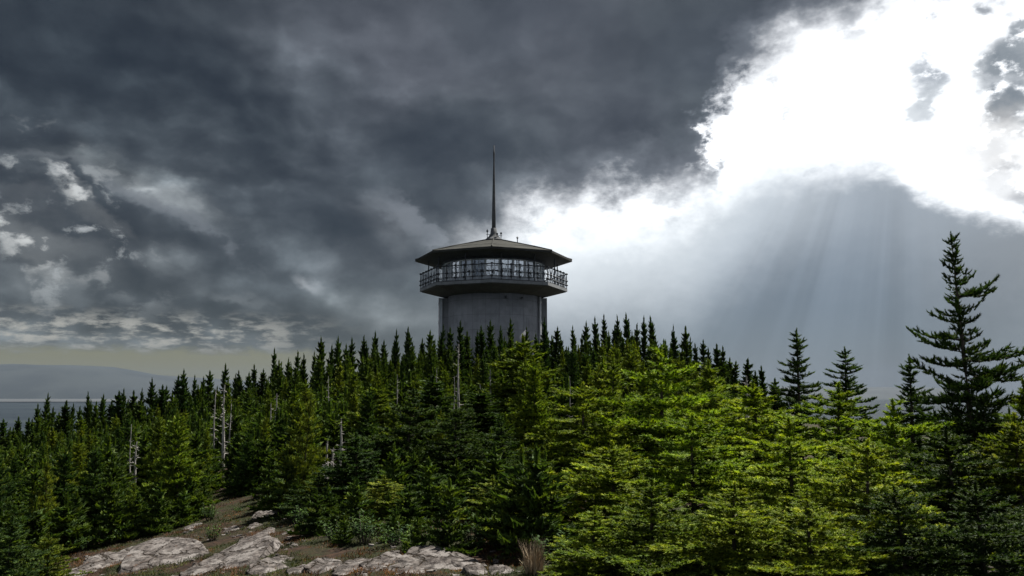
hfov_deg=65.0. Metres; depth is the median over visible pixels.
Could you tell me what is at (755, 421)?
fir tree
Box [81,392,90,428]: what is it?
fir tree
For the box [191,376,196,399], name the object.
fir tree
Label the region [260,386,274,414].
fir tree
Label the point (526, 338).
fir tree
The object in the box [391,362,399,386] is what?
fir tree
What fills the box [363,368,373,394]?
fir tree
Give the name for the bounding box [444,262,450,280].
window
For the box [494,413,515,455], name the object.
fir tree
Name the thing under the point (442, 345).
fir tree
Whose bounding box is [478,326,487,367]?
fir tree
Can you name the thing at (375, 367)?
fir tree
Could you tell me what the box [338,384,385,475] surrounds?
fir tree
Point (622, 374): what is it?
fir tree
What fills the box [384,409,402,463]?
fir tree
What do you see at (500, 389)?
fir tree
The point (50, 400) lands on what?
water
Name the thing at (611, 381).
fir tree
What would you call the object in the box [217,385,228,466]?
dead tree
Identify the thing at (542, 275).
window
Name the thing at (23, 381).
hills
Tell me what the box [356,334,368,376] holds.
fir tree
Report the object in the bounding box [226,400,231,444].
dead tree
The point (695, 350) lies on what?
fir tree
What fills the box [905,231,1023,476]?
fir tree
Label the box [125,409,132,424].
fir tree
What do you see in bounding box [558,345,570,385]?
fir tree
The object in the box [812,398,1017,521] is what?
fir tree
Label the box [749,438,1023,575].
fir tree
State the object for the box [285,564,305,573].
rock slab
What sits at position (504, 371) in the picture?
fir tree
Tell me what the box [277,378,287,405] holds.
fir tree
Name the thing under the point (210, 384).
fir tree
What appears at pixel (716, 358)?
fir tree
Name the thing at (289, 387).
fir tree
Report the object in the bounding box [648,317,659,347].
fir tree
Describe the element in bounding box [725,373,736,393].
fir tree
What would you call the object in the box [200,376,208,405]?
fir tree
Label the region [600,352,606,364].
fir tree
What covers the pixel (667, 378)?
fir tree
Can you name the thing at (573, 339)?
fir tree
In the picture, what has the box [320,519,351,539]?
shrub
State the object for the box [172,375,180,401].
fir tree
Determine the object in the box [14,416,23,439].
fir tree
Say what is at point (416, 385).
fir tree
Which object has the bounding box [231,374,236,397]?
fir tree
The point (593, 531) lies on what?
fir tree
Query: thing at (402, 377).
fir tree
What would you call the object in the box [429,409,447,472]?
fir tree
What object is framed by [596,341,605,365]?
fir tree
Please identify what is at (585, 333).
fir tree
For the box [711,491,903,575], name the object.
fir tree
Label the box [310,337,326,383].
fir tree
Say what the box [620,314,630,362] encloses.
fir tree
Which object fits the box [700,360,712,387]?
fir tree
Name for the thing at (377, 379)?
fir tree
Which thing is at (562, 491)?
fir tree
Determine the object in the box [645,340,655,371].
fir tree
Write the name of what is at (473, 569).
rock slab
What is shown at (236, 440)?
fir tree
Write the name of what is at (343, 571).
rock slab
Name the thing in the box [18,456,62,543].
fir tree
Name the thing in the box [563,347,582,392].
fir tree
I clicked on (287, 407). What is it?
fir tree
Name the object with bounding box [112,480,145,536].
fir tree
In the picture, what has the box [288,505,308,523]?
shrub
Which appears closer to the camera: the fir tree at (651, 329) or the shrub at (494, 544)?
the shrub at (494, 544)
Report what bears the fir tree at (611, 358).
on the ground at (10, 412)
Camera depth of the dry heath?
8.89 m
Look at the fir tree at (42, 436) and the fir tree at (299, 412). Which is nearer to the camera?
the fir tree at (299, 412)
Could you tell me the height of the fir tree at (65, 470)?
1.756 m
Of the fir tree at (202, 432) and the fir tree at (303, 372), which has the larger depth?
the fir tree at (303, 372)
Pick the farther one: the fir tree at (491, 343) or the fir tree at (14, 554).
the fir tree at (491, 343)
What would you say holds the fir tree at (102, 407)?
on the ground at (10, 412)
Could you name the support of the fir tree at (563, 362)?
on the ground at (10, 412)
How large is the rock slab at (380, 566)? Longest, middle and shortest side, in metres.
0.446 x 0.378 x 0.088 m
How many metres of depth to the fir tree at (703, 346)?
56.05 m
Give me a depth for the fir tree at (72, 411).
55.80 m
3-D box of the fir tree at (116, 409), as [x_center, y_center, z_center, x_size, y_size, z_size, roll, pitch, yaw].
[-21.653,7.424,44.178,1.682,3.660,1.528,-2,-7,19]
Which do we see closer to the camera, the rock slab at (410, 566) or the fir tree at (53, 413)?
the rock slab at (410, 566)
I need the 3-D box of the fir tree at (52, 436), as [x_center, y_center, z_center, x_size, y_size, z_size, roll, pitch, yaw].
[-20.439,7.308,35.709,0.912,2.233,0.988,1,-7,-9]
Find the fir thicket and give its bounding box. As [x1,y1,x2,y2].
[0,330,1022,567]
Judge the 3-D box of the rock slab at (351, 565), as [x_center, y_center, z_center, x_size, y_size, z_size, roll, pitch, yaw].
[-1.641,2.830,8.036,0.307,0.088,0.388,-1,1,6]
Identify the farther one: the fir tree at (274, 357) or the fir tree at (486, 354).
the fir tree at (274, 357)
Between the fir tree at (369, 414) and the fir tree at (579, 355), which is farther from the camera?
the fir tree at (579, 355)
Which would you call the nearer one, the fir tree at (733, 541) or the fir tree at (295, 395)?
the fir tree at (733, 541)
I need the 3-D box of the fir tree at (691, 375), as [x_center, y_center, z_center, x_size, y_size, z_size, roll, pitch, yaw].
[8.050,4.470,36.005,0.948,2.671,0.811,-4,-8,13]
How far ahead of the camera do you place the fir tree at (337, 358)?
48.00 m
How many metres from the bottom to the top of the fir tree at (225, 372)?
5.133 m
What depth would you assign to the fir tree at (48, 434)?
41.65 m
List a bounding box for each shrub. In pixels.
[48,540,76,555]
[75,534,91,551]
[95,527,124,544]
[200,502,220,520]
[203,523,221,540]
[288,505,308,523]
[294,518,332,534]
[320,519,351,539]
[343,509,382,543]
[373,520,424,545]
[458,518,485,548]
[480,531,505,547]
[527,524,575,560]
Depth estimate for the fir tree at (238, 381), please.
45.29 m
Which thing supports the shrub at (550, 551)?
on the ground at (10, 412)
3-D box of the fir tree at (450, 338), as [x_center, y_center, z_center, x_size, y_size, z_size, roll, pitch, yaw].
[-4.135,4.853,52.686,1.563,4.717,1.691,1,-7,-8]
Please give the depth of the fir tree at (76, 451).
18.27 m
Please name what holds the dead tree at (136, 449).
on the ground at (10, 412)
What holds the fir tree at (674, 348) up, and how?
on the ground at (10, 412)
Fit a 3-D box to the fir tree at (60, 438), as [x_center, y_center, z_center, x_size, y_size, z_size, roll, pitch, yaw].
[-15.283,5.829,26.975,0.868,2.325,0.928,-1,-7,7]
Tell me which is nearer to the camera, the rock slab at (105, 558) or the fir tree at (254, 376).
the rock slab at (105, 558)
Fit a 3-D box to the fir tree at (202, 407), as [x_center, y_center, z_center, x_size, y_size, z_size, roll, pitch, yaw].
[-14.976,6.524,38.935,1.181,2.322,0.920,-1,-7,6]
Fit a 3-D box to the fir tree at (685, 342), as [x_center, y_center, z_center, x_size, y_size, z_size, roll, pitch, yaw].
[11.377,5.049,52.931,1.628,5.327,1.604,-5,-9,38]
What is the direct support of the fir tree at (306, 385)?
on the ground at (10, 412)
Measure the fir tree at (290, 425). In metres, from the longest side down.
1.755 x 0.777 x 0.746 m
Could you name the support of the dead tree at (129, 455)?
on the ground at (10, 412)
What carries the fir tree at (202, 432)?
on the ground at (10, 412)
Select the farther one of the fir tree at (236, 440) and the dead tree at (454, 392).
the dead tree at (454, 392)
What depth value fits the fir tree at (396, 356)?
47.80 m
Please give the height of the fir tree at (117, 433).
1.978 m
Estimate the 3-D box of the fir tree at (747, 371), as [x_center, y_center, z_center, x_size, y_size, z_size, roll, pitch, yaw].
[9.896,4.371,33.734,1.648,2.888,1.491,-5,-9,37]
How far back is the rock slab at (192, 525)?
13.47 m
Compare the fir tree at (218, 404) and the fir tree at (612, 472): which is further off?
the fir tree at (218, 404)
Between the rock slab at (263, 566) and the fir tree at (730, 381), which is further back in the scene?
the fir tree at (730, 381)
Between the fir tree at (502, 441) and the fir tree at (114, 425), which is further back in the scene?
the fir tree at (114, 425)
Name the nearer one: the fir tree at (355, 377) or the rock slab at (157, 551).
the rock slab at (157, 551)
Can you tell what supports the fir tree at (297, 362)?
on the ground at (10, 412)
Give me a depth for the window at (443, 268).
66.91 m
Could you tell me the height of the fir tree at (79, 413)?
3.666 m
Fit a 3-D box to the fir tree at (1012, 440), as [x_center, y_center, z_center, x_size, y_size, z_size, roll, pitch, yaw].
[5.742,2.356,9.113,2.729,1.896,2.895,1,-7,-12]
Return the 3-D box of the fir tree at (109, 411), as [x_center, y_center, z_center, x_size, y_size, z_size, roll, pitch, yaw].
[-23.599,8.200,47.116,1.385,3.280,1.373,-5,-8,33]
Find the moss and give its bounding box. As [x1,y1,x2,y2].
[51,493,582,575]
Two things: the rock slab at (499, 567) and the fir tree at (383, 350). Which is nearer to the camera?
the rock slab at (499, 567)
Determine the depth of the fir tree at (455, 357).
40.37 m
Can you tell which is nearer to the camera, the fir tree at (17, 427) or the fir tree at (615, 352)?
the fir tree at (615, 352)
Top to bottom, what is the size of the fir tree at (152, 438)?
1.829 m
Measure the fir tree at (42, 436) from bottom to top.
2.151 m
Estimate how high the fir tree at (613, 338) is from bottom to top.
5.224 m
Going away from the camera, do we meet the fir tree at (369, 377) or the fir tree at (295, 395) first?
the fir tree at (295, 395)
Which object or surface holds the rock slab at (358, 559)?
on the ground at (10, 412)
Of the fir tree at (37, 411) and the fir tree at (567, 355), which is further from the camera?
the fir tree at (37, 411)
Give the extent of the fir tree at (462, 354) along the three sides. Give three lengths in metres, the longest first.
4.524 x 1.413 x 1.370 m
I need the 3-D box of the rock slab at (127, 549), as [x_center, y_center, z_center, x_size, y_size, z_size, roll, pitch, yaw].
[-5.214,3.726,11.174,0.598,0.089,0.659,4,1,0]
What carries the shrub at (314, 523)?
on the ground at (10, 412)
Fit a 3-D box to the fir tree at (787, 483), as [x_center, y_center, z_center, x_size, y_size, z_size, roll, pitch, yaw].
[3.005,2.250,9.159,2.522,1.571,3.118,2,-7,-16]
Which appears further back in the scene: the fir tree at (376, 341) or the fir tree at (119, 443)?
the fir tree at (376, 341)
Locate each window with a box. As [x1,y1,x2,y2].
[442,264,444,280]
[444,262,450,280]
[450,260,459,278]
[459,259,470,277]
[471,258,485,276]
[486,258,498,274]
[499,258,513,276]
[514,259,525,277]
[526,260,533,278]
[535,262,541,280]
[541,263,544,280]
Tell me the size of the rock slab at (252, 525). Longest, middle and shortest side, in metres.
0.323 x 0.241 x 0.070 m
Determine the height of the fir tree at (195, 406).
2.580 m
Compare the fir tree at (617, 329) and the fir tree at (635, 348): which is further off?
the fir tree at (617, 329)
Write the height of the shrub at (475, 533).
0.344 m
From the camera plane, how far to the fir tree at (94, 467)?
14.27 m
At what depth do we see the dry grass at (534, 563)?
7.37 m
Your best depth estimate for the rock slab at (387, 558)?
8.17 m
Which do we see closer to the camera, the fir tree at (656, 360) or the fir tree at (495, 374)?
the fir tree at (495, 374)
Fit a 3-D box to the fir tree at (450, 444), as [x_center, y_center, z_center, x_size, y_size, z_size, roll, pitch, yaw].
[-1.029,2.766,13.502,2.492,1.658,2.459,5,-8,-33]
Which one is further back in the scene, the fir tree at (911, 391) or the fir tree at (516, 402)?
the fir tree at (516, 402)
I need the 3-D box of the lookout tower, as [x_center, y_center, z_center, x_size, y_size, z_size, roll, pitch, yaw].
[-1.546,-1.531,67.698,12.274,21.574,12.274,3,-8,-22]
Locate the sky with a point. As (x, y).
(195, 187)
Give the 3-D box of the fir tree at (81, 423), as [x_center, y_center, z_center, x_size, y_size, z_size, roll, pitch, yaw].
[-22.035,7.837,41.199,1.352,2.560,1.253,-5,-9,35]
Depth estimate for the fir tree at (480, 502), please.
10.71 m
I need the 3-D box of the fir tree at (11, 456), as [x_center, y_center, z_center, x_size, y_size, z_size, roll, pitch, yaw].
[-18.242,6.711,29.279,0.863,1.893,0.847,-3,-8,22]
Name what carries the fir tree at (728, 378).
on the ground at (10, 412)
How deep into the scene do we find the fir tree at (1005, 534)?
6.61 m
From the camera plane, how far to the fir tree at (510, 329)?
55.99 m
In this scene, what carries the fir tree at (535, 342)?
on the ground at (10, 412)
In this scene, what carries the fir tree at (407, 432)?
on the ground at (10, 412)
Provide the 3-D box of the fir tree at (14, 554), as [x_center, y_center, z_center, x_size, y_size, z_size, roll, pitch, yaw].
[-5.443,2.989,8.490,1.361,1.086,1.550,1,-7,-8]
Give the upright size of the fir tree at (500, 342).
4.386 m
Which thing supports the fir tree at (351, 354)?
on the ground at (10, 412)
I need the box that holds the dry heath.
[42,484,593,575]
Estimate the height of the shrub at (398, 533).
0.259 m
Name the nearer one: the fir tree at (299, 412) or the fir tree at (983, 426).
the fir tree at (983, 426)
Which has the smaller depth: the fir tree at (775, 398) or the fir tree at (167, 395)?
the fir tree at (775, 398)
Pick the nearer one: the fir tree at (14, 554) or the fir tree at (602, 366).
the fir tree at (14, 554)
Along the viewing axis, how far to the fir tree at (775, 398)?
35.40 m
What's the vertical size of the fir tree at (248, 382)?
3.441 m
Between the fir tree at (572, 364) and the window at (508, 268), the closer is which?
the fir tree at (572, 364)
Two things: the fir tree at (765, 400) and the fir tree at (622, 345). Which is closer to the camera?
the fir tree at (765, 400)
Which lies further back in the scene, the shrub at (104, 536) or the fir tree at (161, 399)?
the fir tree at (161, 399)
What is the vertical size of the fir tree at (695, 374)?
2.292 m
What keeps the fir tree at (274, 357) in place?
on the ground at (10, 412)
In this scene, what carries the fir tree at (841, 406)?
on the ground at (10, 412)
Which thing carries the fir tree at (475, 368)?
on the ground at (10, 412)
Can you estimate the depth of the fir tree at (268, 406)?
28.27 m
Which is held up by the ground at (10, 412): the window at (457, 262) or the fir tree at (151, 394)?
the fir tree at (151, 394)
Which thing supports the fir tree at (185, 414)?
on the ground at (10, 412)
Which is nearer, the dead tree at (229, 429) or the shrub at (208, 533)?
the shrub at (208, 533)
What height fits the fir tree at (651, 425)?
2.672 m
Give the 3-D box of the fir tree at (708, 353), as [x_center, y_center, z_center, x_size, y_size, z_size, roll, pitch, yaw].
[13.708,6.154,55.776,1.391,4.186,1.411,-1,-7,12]
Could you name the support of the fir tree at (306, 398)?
on the ground at (10, 412)
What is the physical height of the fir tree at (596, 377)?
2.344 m
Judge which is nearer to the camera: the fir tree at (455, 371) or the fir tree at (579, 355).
the fir tree at (455, 371)
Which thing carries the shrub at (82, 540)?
on the ground at (10, 412)
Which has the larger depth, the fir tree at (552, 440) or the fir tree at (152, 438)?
the fir tree at (152, 438)
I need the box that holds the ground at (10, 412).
[0,394,1023,575]
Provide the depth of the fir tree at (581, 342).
54.27 m
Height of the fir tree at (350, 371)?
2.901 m
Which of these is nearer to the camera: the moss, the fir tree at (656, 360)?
the moss
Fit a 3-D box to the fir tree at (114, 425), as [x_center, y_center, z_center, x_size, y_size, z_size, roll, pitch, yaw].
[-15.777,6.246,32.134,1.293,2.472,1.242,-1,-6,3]
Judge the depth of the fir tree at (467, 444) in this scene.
16.92 m
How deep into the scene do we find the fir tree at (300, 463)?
13.07 m
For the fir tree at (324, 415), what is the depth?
18.37 m
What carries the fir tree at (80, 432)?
on the ground at (10, 412)
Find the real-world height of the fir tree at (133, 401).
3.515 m
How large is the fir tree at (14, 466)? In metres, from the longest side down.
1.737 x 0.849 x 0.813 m
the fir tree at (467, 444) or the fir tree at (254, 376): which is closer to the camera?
the fir tree at (467, 444)
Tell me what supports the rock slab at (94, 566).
on the ground at (10, 412)
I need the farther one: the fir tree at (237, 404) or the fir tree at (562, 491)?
the fir tree at (237, 404)
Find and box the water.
[0,399,170,401]
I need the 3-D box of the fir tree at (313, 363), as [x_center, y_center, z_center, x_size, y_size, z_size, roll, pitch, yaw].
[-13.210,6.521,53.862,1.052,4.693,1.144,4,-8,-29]
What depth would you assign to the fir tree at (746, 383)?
18.77 m
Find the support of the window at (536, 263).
in the lookout tower
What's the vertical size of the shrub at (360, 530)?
0.418 m
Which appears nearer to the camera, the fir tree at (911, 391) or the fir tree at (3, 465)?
the fir tree at (911, 391)
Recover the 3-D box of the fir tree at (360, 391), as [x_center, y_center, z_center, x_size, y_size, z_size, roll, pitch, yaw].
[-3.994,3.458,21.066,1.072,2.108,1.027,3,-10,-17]
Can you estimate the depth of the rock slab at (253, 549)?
9.32 m
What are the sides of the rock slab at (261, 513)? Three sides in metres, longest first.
0.683 x 0.435 x 0.107 m
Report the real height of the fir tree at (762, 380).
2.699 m
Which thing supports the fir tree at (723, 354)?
on the ground at (10, 412)
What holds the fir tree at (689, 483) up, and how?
on the ground at (10, 412)
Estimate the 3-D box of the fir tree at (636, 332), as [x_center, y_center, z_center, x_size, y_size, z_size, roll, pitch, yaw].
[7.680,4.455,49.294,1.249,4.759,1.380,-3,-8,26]
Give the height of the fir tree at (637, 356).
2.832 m
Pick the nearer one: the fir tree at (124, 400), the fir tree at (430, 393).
the fir tree at (430, 393)
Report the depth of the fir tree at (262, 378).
49.29 m
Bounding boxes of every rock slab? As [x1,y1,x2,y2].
[63,563,101,575]
[77,551,128,568]
[117,537,209,574]
[119,546,132,551]
[180,558,223,575]
[183,523,202,529]
[207,532,280,568]
[220,525,239,532]
[246,557,288,574]
[247,522,262,528]
[251,510,277,519]
[257,527,274,533]
[272,555,293,562]
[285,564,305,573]
[303,558,342,573]
[332,561,362,571]
[332,568,353,575]
[341,558,368,563]
[357,565,387,574]
[359,552,401,568]
[387,562,424,573]
[398,545,476,569]
[451,557,477,566]
[460,562,486,575]
[488,564,512,574]
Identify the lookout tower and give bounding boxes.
[415,148,571,362]
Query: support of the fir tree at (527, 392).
on the ground at (10, 412)
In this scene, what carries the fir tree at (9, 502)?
on the ground at (10, 412)
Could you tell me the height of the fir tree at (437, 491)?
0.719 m
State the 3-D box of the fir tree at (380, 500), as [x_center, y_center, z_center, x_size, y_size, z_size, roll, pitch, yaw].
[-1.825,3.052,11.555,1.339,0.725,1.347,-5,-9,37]
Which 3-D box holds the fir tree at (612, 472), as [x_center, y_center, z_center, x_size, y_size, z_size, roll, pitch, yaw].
[1.210,2.384,9.387,2.470,1.216,2.573,-5,-9,35]
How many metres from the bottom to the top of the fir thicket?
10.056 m
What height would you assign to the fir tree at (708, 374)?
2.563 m
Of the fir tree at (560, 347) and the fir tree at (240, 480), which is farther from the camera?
the fir tree at (560, 347)
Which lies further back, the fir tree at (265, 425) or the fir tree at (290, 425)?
the fir tree at (265, 425)
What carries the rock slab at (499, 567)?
on the ground at (10, 412)
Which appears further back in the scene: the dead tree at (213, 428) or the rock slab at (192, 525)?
the dead tree at (213, 428)
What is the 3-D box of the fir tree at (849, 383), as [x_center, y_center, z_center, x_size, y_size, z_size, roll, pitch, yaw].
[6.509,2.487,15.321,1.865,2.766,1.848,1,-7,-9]
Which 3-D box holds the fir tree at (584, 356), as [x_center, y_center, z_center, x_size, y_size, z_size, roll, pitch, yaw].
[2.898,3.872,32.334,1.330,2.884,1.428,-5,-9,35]
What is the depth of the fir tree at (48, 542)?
9.27 m
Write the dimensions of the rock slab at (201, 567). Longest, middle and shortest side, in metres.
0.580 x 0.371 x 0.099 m
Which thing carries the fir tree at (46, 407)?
on the ground at (10, 412)
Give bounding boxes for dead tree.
[126,424,133,486]
[132,441,139,484]
[211,389,217,448]
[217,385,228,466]
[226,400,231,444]
[322,441,331,479]
[331,448,334,477]
[336,418,345,465]
[453,376,456,408]
[454,344,463,408]
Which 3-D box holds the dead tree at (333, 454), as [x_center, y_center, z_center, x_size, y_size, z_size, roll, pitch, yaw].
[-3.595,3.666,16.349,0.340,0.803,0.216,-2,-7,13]
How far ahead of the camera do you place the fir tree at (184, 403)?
46.20 m
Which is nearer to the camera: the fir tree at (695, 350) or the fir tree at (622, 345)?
the fir tree at (622, 345)
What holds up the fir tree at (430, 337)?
on the ground at (10, 412)
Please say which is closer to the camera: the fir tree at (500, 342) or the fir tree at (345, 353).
the fir tree at (345, 353)
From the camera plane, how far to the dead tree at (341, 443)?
17.20 m
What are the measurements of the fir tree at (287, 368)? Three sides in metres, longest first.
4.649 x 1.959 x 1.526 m
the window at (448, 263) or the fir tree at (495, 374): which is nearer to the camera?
the fir tree at (495, 374)
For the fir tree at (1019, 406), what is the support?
on the ground at (10, 412)
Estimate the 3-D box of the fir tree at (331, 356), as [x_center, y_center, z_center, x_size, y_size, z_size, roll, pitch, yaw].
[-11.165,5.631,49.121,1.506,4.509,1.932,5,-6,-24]
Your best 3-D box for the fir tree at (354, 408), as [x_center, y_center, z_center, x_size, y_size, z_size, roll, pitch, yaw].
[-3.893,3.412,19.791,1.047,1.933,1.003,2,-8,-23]
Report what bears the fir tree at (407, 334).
on the ground at (10, 412)
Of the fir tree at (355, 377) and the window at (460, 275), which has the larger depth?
the window at (460, 275)
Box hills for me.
[0,364,978,399]
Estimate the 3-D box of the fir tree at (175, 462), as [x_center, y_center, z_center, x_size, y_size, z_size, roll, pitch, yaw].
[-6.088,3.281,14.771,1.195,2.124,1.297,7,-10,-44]
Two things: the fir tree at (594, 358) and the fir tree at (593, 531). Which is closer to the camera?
the fir tree at (593, 531)
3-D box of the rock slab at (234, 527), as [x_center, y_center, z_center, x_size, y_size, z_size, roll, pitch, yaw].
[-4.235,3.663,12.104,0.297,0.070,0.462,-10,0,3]
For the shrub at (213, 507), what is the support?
on the ground at (10, 412)
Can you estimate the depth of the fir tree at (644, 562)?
6.95 m
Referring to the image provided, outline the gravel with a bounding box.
[66,518,521,575]
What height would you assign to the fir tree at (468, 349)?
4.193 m
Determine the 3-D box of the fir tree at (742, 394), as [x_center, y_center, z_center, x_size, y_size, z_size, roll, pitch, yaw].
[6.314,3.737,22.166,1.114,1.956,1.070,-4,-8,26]
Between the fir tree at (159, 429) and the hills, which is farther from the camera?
the hills
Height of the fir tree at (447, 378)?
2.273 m
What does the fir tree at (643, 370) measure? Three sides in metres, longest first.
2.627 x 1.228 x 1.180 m
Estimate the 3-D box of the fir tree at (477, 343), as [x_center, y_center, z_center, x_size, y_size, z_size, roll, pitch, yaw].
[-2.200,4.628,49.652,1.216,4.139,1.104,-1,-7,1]
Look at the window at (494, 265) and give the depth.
63.47 m
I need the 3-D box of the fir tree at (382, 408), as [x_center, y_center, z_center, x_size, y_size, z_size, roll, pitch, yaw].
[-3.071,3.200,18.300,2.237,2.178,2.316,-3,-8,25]
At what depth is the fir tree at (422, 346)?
46.95 m
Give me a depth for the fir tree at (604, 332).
52.49 m
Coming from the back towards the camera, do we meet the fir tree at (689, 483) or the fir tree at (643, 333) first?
the fir tree at (643, 333)
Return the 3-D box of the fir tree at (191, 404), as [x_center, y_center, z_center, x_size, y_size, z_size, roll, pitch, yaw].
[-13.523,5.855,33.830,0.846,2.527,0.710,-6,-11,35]
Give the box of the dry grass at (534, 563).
[518,535,547,574]
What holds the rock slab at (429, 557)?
on the ground at (10, 412)
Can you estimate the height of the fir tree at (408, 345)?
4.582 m
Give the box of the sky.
[0,0,1023,394]
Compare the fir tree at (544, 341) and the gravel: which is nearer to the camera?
the gravel
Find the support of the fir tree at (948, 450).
on the ground at (10, 412)
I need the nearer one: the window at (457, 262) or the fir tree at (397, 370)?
the fir tree at (397, 370)
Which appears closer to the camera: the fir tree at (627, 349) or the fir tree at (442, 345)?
the fir tree at (627, 349)
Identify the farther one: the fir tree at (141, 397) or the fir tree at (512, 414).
the fir tree at (141, 397)
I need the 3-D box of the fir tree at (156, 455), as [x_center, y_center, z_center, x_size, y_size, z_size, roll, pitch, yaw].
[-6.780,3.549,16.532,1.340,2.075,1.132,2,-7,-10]
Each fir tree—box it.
[0,418,7,445]
[0,456,34,554]
[0,460,8,480]
[0,515,52,575]
[4,446,17,467]
[6,453,22,486]
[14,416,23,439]
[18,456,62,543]
[21,418,31,441]
[23,532,92,575]
[32,446,77,505]
[33,404,40,425]
[36,444,48,461]
[37,431,45,450]
[41,392,53,432]
[42,449,85,514]
[46,428,50,444]
[47,428,56,450]
[50,407,56,426]
[51,429,65,457]
[54,401,73,437]
[70,402,75,429]
[70,439,96,485]
[72,407,82,431]
[74,443,106,526]
[75,416,87,435]
[77,427,85,439]
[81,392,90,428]
[82,429,97,451]
[97,394,107,428]
[102,391,125,431]
[102,401,113,426]
[107,414,120,438]
[111,423,122,445]
[111,435,127,464]
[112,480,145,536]
[117,414,138,448]
[118,389,127,425]
[125,390,137,417]
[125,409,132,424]
[134,410,171,488]
[137,431,163,487]
[139,389,146,420]
[141,409,220,514]
[143,379,157,421]
[146,411,212,494]
[150,384,166,425]
[151,405,159,425]
[164,386,170,415]
[165,402,172,417]
[166,406,178,429]
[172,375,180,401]
[177,370,190,416]
[181,410,190,425]
[187,399,193,414]
[190,411,202,432]
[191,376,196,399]
[192,397,198,410]
[197,400,207,418]
[198,427,214,468]
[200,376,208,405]
[201,426,214,481]
[204,370,214,406]
[215,392,222,411]
[219,362,232,396]
[224,430,241,477]
[225,390,231,413]
[226,427,260,497]
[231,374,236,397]
[231,396,242,415]
[232,370,242,405]
[244,373,256,401]
[251,365,259,400]
[256,368,267,402]
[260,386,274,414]
[260,413,272,450]
[262,396,275,419]
[268,348,276,384]
[270,473,344,522]
[273,410,301,486]
[274,392,331,516]
[274,396,325,488]
[274,414,284,449]
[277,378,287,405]
[280,432,404,506]
[282,358,293,379]
[283,379,293,402]
[283,384,302,421]
[283,397,289,414]
[291,352,301,380]
[298,387,312,411]
[299,378,317,408]
[300,353,309,388]
[309,351,316,386]
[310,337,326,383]
[316,407,334,461]
[322,346,334,390]
[325,389,481,490]
[328,381,402,466]
[329,337,342,387]
[330,361,345,399]
[335,389,363,444]
[337,369,361,409]
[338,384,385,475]
[341,345,349,369]
[342,362,353,391]
[345,475,405,519]
[348,337,358,381]
[348,380,365,430]
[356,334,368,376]
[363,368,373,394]
[371,332,378,358]
[371,367,390,406]
[373,360,381,387]
[378,341,388,378]
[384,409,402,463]
[385,474,469,522]
[389,329,401,373]
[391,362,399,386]
[398,355,407,388]
[401,327,410,365]
[401,375,465,451]
[401,376,425,426]
[404,332,416,375]
[404,404,519,492]
[414,338,425,369]
[418,422,564,502]
[424,329,438,368]
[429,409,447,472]
[437,323,445,367]
[437,356,444,388]
[439,367,460,407]
[445,327,454,362]
[447,347,463,392]
[449,475,512,521]
[450,320,467,388]
[450,360,462,394]
[452,389,509,433]
[459,428,476,462]
[462,331,474,374]
[471,330,481,375]
[472,354,480,385]
[472,355,491,401]
[477,334,576,432]
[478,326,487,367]
[479,359,504,401]
[479,440,712,543]
[481,466,644,547]
[482,346,490,365]
[486,320,495,365]
[486,356,492,378]
[491,347,499,375]
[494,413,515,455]
[497,326,506,377]
[498,381,688,497]
[499,348,508,380]
[502,362,526,421]
[505,318,514,354]
[505,356,560,461]
[505,359,542,451]
[517,375,551,446]
[525,326,531,354]
[532,333,539,358]
[535,316,553,374]
[537,505,645,575]
[540,430,559,467]
[543,478,770,575]
[550,326,561,369]
[553,345,743,491]
[555,336,563,373]
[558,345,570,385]
[558,351,565,378]
[562,412,821,547]
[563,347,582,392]
[570,325,576,361]
[574,360,593,424]
[575,345,582,374]
[576,354,644,458]
[577,349,594,385]
[580,321,596,369]
[580,334,583,353]
[587,364,611,412]
[589,355,620,408]
[591,317,600,362]
[591,345,597,380]
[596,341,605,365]
[598,480,873,575]
[600,315,607,346]
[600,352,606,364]
[606,342,628,388]
[606,345,628,391]
[610,325,616,348]
[611,314,620,348]
[615,362,627,388]
[617,344,649,417]
[619,337,625,361]
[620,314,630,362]
[622,341,632,361]
[632,341,640,361]
[632,360,656,417]
[633,322,641,357]
[633,349,641,384]
[635,358,771,464]
[638,317,648,380]
[639,379,830,495]
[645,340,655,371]
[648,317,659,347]
[648,345,670,393]
[658,362,675,397]
[666,356,686,410]
[670,331,679,364]
[676,417,936,548]
[679,326,694,378]
[686,360,699,389]
[687,337,694,376]
[689,369,705,393]
[691,344,699,372]
[695,339,710,379]
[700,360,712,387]
[706,348,711,367]
[708,375,729,418]
[711,344,726,388]
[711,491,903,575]
[720,346,728,383]
[721,381,931,498]
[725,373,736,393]
[726,374,735,398]
[733,392,752,432]
[738,358,761,396]
[741,376,749,433]
[749,370,763,409]
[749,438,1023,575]
[758,366,776,423]
[760,396,772,409]
[761,327,829,465]
[768,377,787,423]
[803,485,1023,575]
[808,346,893,459]
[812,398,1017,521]
[850,425,1023,568]
[876,481,1023,575]
[878,354,942,474]
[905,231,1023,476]
[907,411,1023,571]
[916,395,1023,481]
[945,377,1023,521]
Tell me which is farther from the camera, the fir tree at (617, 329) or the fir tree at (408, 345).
the fir tree at (617, 329)
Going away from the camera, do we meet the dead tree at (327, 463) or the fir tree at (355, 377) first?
the dead tree at (327, 463)
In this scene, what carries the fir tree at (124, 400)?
on the ground at (10, 412)
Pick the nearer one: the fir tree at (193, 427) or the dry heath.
the dry heath
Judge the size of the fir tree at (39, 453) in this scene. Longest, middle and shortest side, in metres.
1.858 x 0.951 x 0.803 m
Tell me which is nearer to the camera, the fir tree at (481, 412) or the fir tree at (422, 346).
the fir tree at (481, 412)
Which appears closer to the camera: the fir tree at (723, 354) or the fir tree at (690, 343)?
the fir tree at (723, 354)

